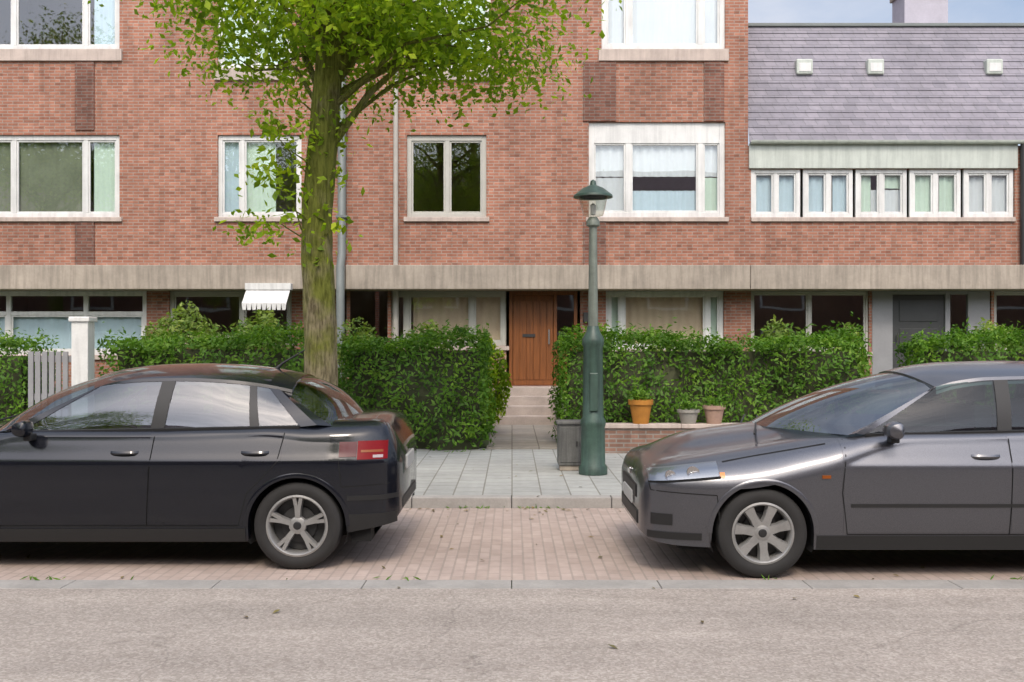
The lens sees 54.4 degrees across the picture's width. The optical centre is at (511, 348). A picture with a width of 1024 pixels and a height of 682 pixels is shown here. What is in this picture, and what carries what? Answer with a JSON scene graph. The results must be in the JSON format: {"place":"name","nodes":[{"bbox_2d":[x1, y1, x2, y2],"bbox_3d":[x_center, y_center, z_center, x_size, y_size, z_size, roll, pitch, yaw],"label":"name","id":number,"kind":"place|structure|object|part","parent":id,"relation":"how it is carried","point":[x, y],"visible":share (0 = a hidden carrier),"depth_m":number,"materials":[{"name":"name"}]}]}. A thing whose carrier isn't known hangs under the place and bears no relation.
{"place":"outdoors","nodes":[
{"label":"outdoors","id":0,"kind":"place"},
{"bbox_2d":[0,0,378,389],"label":"brick house","id":1,"kind":"structure","parent":0,"point":[120,198],"depth_m":20.00,"materials":[{"name":"brick"}]},
{"bbox_2d":[0,135,118,216],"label":"window","id":2,"kind":"structure","parent":1,"relation":"in","point":[55,170],"depth_m":20.16,"materials":[{"name":"white paint"}]},
{"bbox_2d":[0,0,118,48],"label":"window","id":3,"kind":"structure","parent":1,"relation":"in","point":[106,18],"depth_m":20.07,"materials":[{"name":"white paint"}]},
{"bbox_2d":[0,291,145,354],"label":"window","id":4,"kind":"structure","parent":1,"relation":"in","point":[54,323],"depth_m":20.55,"materials":[{"name":"white paint"}]},
{"bbox_2d":[170,291,291,339],"bbox_3d":[-5.770,-0.659,20.485,2.506,1.026,0.070,0,0,0],"label":"window","id":5,"kind":"structure","parent":1,"relation":"in","point":[173,294],"depth_m":20.45,"materials":[{"name":"beige paint"}]},
{"bbox_2d":[218,0,291,67],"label":"window","id":6,"kind":"structure","parent":1,"relation":"in","point":[222,60],"depth_m":20.16,"materials":[{"name":"white paint"}]},
{"bbox_2d":[218,135,301,216],"bbox_3d":[-5.071,-3.457,20.118,1.686,1.657,0.135,0,0,0],"label":"window","id":7,"kind":"structure","parent":1,"relation":"in","point":[235,152],"depth_m":20.15,"materials":[{"name":"white paint"}]},
{"bbox_2d":[75,447,947,588],"bbox_3d":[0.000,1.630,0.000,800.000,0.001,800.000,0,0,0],"label":"ground","id":8,"kind":"structure","parent":0,"point":[511,507],"depth_m":10.44,"materials":[{"name":"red brick"}]},
{"bbox_2d":[68,317,96,385],"bbox_3d":[-6.204,0.575,14.400,0.300,2.050,0.300,0,0,0],"label":"gate post","id":9,"kind":"object","parent":8,"relation":"on","point":[82,349],"visible":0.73,"depth_m":14.28,"materials":[{"name":"white paint"}]},
{"bbox_2d":[28,352,70,407],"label":"garden gate","id":10,"kind":"structure","parent":9,"relation":"attached to","point":[51,359],"depth_m":14.40,"materials":[{"name":"grey paint"}]},
{"bbox_2d":[0,580,1023,588],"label":"gutter","id":11,"kind":"object","parent":8,"relation":"on","point":[516,584],"visible":0.46,"depth_m":6.72,"materials":[{"name":"concrete"}]},
{"bbox_2d":[404,495,623,507],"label":"kerb","id":12,"kind":"structure","parent":8,"relation":"on","point":[524,501],"depth_m":9.95,"materials":[{"name":"concrete"}]},
{"bbox_2d":[493,386,561,424],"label":"front steps","id":13,"kind":"structure","parent":8,"relation":"on","point":[528,405],"depth_m":19.30,"materials":[{"name":"stone"}]},
{"bbox_2d":[346,0,749,391],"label":"brick house","id":14,"kind":"structure","parent":8,"relation":"on","point":[481,219],"depth_m":20.00,"materials":[{"name":"brick"}]},
{"bbox_2d":[407,135,485,216],"bbox_3d":[-1.314,-3.457,20.085,1.600,1.657,0.070,0,0,0],"label":"window","id":15,"kind":"structure","parent":14,"relation":"in","point":[447,140],"depth_m":20.05,"materials":[{"name":"beige paint"}]},
{"bbox_2d":[391,291,505,345],"bbox_3d":[-1.297,-0.608,20.518,2.361,1.128,0.136,0,0,0],"label":"window","id":16,"kind":"structure","parent":14,"relation":"in","point":[480,307],"depth_m":20.56,"materials":[{"name":"beige paint"}]},
{"bbox_2d":[412,0,490,67],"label":"window","id":17,"kind":"structure","parent":14,"relation":"in","point":[480,8],"depth_m":20.16,"materials":[{"name":"white paint"}]},
{"bbox_2d":[513,295,552,384],"bbox_3d":[0.433,-0.163,20.444,0.832,1.846,0.112,0,0,0],"label":"door","id":18,"kind":"structure","parent":14,"relation":"in","point":[532,314],"depth_m":20.45,"materials":[{"name":"brown wood"}]},
{"bbox_2d":[589,123,724,216],"bbox_3d":[2.914,-3.586,20.118,2.743,1.914,0.136,0,0,0],"label":"window","id":19,"kind":"structure","parent":14,"relation":"in","point":[628,151],"depth_m":20.07,"materials":[{"name":"white paint"}]},
{"bbox_2d":[602,0,724,48],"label":"window","id":20,"kind":"structure","parent":14,"relation":"in","point":[641,24],"depth_m":20.16,"materials":[{"name":"white paint"}]},
{"bbox_2d":[606,291,722,349],"bbox_3d":[3.133,-0.571,20.518,2.419,1.201,0.136,0,0,0],"label":"window","id":21,"kind":"structure","parent":14,"relation":"in","point":[699,310],"depth_m":20.56,"materials":[{"name":"white paint"}]},
{"bbox_2d":[605,423,734,452],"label":"garden wall","id":22,"kind":"structure","parent":8,"relation":"on","point":[623,437],"depth_m":14.16,"materials":[{"name":"brick"}]},
{"bbox_2d":[626,386,660,423],"bbox_3d":[1.869,0.785,14.230,0.442,0.590,0.477,0,0,27],"label":"flower pot","id":23,"kind":"object","parent":22,"relation":"on","point":[640,410],"visible":1,"depth_m":14.16,"materials":[{"name":"orange ceramic"}]},
{"bbox_2d":[675,395,702,423],"bbox_3d":[2.527,0.871,14.267,0.425,0.417,0.406,0,0,0],"label":"flower pot","id":24,"kind":"object","parent":22,"relation":"on","point":[689,415],"visible":1,"depth_m":14.18,"materials":[{"name":"white ceramic"}]},
{"bbox_2d":[691,390,729,423],"bbox_3d":[2.876,0.837,14.310,0.557,0.486,0.428,0,0,18],"label":"flower pot","id":25,"kind":"object","parent":22,"relation":"on","point":[714,413],"visible":1,"depth_m":14.19,"materials":[{"name":"ceramic"}]},
{"bbox_2d":[0,589,1023,681],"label":"road","id":26,"kind":"structure","parent":0,"point":[498,635],"depth_m":5.54,"materials":[{"name":"grey asphalt"}]},
{"bbox_2d":[0,508,1023,579],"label":"parking bay","id":27,"kind":"object","parent":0,"point":[520,544],"visible":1,"depth_m":7.57,"materials":[{"name":"brown brick"}]},
{"bbox_2d":[0,350,416,568],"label":"parked car","id":28,"kind":"object","parent":27,"relation":"on","point":[288,468],"visible":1,"depth_m":7.19,"materials":[{"name":"blue paint"}]},
{"bbox_3d":[-3.170,0.962,7.182,1.167,0.644,0.094,0,0,0],"label":"door","id":29,"kind":"part","parent":28,"relation":"part of","materials":[{"name":"blue paint"}]},
{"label":"side window","id":30,"kind":"part","parent":28,"relation":"part of","materials":[{"name":"grey glass"}]},
{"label":"side window","id":31,"kind":"part","parent":28,"relation":"part of","materials":[{"name":"grey glass"}]},
{"bbox_3d":[-2.140,0.949,7.187,0.987,0.669,0.104,0,0,0],"label":"door","id":32,"kind":"part","parent":28,"relation":"part of","materials":[{"name":"blue paint"}]},
{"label":"side window","id":33,"kind":"part","parent":28,"relation":"part of","materials":[{"name":"grey glass"}]},
{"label":"rear window","id":34,"kind":"part","parent":28,"relation":"part of","materials":[{"name":"black glass"}]},
{"bbox_2d":[27,456,995,648],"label":"fallen leaves","id":35,"kind":"object","parent":27,"relation":"on","point":[28,556],"visible":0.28,"depth_m":7.58,"materials":[{"name":"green plant"}]},
{"bbox_2d":[21,450,1023,580],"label":"weeds","id":36,"kind":"object","parent":27,"relation":"on","point":[49,577],"visible":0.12,"depth_m":6.88,"materials":[{"name":"green plant"}]},
{"bbox_2d":[622,361,1023,577],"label":"parked car","id":37,"kind":"object","parent":27,"relation":"on","point":[926,456],"visible":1,"depth_m":6.92,"materials":[{"name":"grey paint"}]},
{"bbox_3d":[2.870,0.962,6.954,1.187,0.664,0.182,0,0,0],"label":"door","id":38,"kind":"part","parent":37,"relation":"part of","materials":[{"name":"grey paint"}]},
{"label":"side window","id":39,"kind":"part","parent":37,"relation":"part of","materials":[{"name":"green glass"}]},
{"bbox_3d":[3.855,0.951,6.917,0.837,0.684,0.108,0,0,0],"label":"door","id":40,"kind":"part","parent":37,"relation":"part of","materials":[{"name":"grey paint"}]},
{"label":"side window","id":41,"kind":"part","parent":37,"relation":"part of","materials":[{"name":"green glass"}]},
{"bbox_2d":[414,448,626,494],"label":"pavement","id":42,"kind":"structure","parent":0,"point":[481,471],"depth_m":11.68,"materials":[{"name":"grey concrete"}]},
{"bbox_2d":[87,0,622,385],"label":"street tree","id":43,"kind":"object","parent":42,"relation":"on","point":[336,49],"visible":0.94,"depth_m":11.12,"materials":[{"name":"green plant"}]},
{"bbox_2d":[555,420,580,470],"bbox_3d":[0.704,1.190,12.250,0.325,0.600,0.340,0,0,0],"label":"utility cabinet","id":44,"kind":"object","parent":42,"relation":"on","point":[568,445],"visible":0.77,"depth_m":12.09,"materials":[{"name":"grey metal"}]},
{"bbox_3d":[0.704,1.175,12.091,0.235,0.430,0.021,0,0,0],"label":"door","id":45,"kind":"part","parent":44,"relation":"part of","materials":[{"name":"grey paint"}]},
{"bbox_2d":[573,180,612,475],"bbox_3d":[0.961,-0.256,11.800,0.470,3.491,0.470,0,0,0],"label":"street lamp","id":46,"kind":"object","parent":42,"relation":"on","point":[593,422],"visible":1,"depth_m":11.71,"materials":[{"name":"green metal"}]},
{"bbox_2d":[487,425,556,448],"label":"garden path","id":47,"kind":"structure","parent":0,"point":[523,436],"depth_m":16.32,"materials":[{"name":"grey concrete"}]},
{"bbox_2d":[479,403,565,446],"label":"front garden","id":48,"kind":"object","parent":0,"point":[485,443],"visible":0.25,"depth_m":15.40,"materials":[{"name":"green plant"}]},
{"bbox_2d":[0,327,63,421],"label":"hedge","id":49,"kind":"object","parent":48,"relation":"on","point":[13,385],"visible":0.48,"depth_m":14.63,"materials":[{"name":"green plant"}]},
{"bbox_2d":[142,300,225,348],"bbox_3d":[-5.412,0.251,16.392,1.475,2.113,1.338,0,0,-25],"label":"shrub","id":50,"kind":"object","parent":48,"relation":"on","point":[179,325],"visible":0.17,"depth_m":16.25,"materials":[{"name":"green plant"}]},
{"bbox_2d":[96,314,303,376],"bbox_3d":[-4.454,0.538,15.050,3.378,2.129,1.503,0,0,0],"label":"hedge","id":51,"kind":"object","parent":48,"relation":"on","point":[145,353],"visible":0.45,"depth_m":14.70,"materials":[{"name":"green plant"}]},
{"bbox_2d":[225,307,290,348],"bbox_3d":[-4.200,0.318,16.390,1.154,2.000,1.136,0,0,-27],"label":"shrub","id":52,"kind":"object","parent":48,"relation":"on","point":[268,318],"visible":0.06,"depth_m":16.29,"materials":[{"name":"green plant"}]},
{"bbox_2d":[337,316,385,393],"bbox_3d":[-2.566,0.381,16.708,1.100,1.850,1.033,0,0,18],"label":"shrub","id":53,"kind":"object","parent":48,"relation":"on","point":[367,335],"visible":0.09,"depth_m":16.60,"materials":[{"name":"green plant"}]},
{"bbox_2d":[337,319,497,450],"bbox_3d":[-1.437,0.580,15.087,2.489,2.046,1.618,0,0,0],"label":"hedge","id":54,"kind":"object","parent":48,"relation":"on","point":[438,398],"visible":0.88,"depth_m":14.65,"materials":[{"name":"green plant"}]},
{"bbox_2d":[402,319,449,350],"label":"shrub","id":55,"kind":"object","parent":48,"relation":"on","point":[429,326],"visible":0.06,"depth_m":16.59,"materials":[{"name":"green plant"}]},
{"bbox_2d":[475,337,512,424],"bbox_3d":[-0.384,0.542,16.703,0.801,1.530,0.707,0,0,0],"label":"shrub","id":56,"kind":"object","parent":48,"relation":"on","point":[499,374],"visible":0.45,"depth_m":16.64,"materials":[{"name":"green plant"}]},
{"bbox_2d":[576,322,613,350],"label":"shrub","id":57,"kind":"object","parent":48,"relation":"on","point":[601,324],"visible":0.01,"depth_m":16.68,"materials":[{"name":"green plant"}]},
{"bbox_2d":[636,330,686,350],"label":"shrub","id":58,"kind":"object","parent":48,"relation":"on","point":[654,346],"visible":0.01,"depth_m":16.67,"materials":[{"name":"green plant"}]},
{"bbox_2d":[547,312,872,439],"bbox_3d":[2.990,0.519,15.140,4.897,2.169,1.629,0,0,0],"label":"hedge","id":59,"kind":"object","parent":48,"relation":"on","point":[763,377],"visible":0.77,"depth_m":14.77,"materials":[{"name":"green plant"}]},
{"bbox_2d":[754,314,812,350],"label":"shrub","id":60,"kind":"object","parent":48,"relation":"on","point":[782,330],"visible":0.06,"depth_m":16.63,"materials":[{"name":"green plant"}]},
{"bbox_2d":[822,322,869,376],"bbox_3d":[5.574,0.430,16.686,0.913,1.750,0.807,0,0,0],"label":"shrub","id":61,"kind":"object","parent":48,"relation":"on","point":[848,323],"visible":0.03,"depth_m":16.62,"materials":[{"name":"green plant"}]},
{"bbox_2d":[893,317,1023,366],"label":"hedge","id":62,"kind":"object","parent":48,"relation":"on","point":[926,351],"visible":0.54,"depth_m":14.83,"materials":[{"name":"green plant"}]},
{"bbox_2d":[961,317,1023,350],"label":"shrub","id":63,"kind":"object","parent":48,"relation":"on","point":[985,328],"visible":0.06,"depth_m":16.59,"materials":[{"name":"green plant"}]},
{"bbox_2d":[743,0,1023,374],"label":"brick house","id":64,"kind":"structure","parent":0,"point":[886,183],"depth_m":20.12,"materials":[{"name":"brick"}]},
{"bbox_2d":[751,169,799,216],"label":"window","id":65,"kind":"structure","parent":64,"relation":"in","point":[774,192],"depth_m":20.05,"materials":[{"name":"white paint"}]},
{"bbox_2d":[751,291,867,351],"bbox_3d":[6.105,-0.549,20.485,2.419,1.244,0.070,0,0,0],"label":"window","id":66,"kind":"structure","parent":64,"relation":"in","point":[808,294],"depth_m":20.46,"materials":[{"name":"beige paint"}]},
{"bbox_2d":[802,169,852,216],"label":"window","id":67,"kind":"structure","parent":64,"relation":"in","point":[816,183],"depth_m":20.05,"materials":[{"name":"white paint"}]},
{"bbox_2d":[855,169,906,216],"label":"window","id":68,"kind":"structure","parent":64,"relation":"in","point":[880,202],"depth_m":20.05,"materials":[{"name":"white paint"}]},
{"bbox_2d":[893,295,943,367],"bbox_3d":[8.349,-0.133,20.443,1.070,1.926,0.114,0,0,0],"label":"door","id":69,"kind":"structure","parent":64,"relation":"in","point":[912,314],"depth_m":20.45,"materials":[{"name":"grey paint"}]},
{"bbox_2d":[908,169,960,216],"bbox_3d":[8.514,-3.114,20.097,1.029,0.971,0.135,0,0,0],"label":"window","id":70,"kind":"structure","parent":64,"relation":"in","point":[922,183],"depth_m":20.05,"materials":[{"name":"white paint"}]},
{"bbox_2d":[962,169,1012,216],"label":"window","id":71,"kind":"structure","parent":64,"relation":"in","point":[985,192],"depth_m":20.05,"materials":[{"name":"white paint"}]},
{"bbox_2d":[994,291,1023,350],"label":"window","id":72,"kind":"structure","parent":64,"relation":"in","point":[995,292],"depth_m":20.45,"materials":[{"name":"beige paint"}]},
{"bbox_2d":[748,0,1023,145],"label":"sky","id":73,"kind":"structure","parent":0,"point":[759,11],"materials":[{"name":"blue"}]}
]}

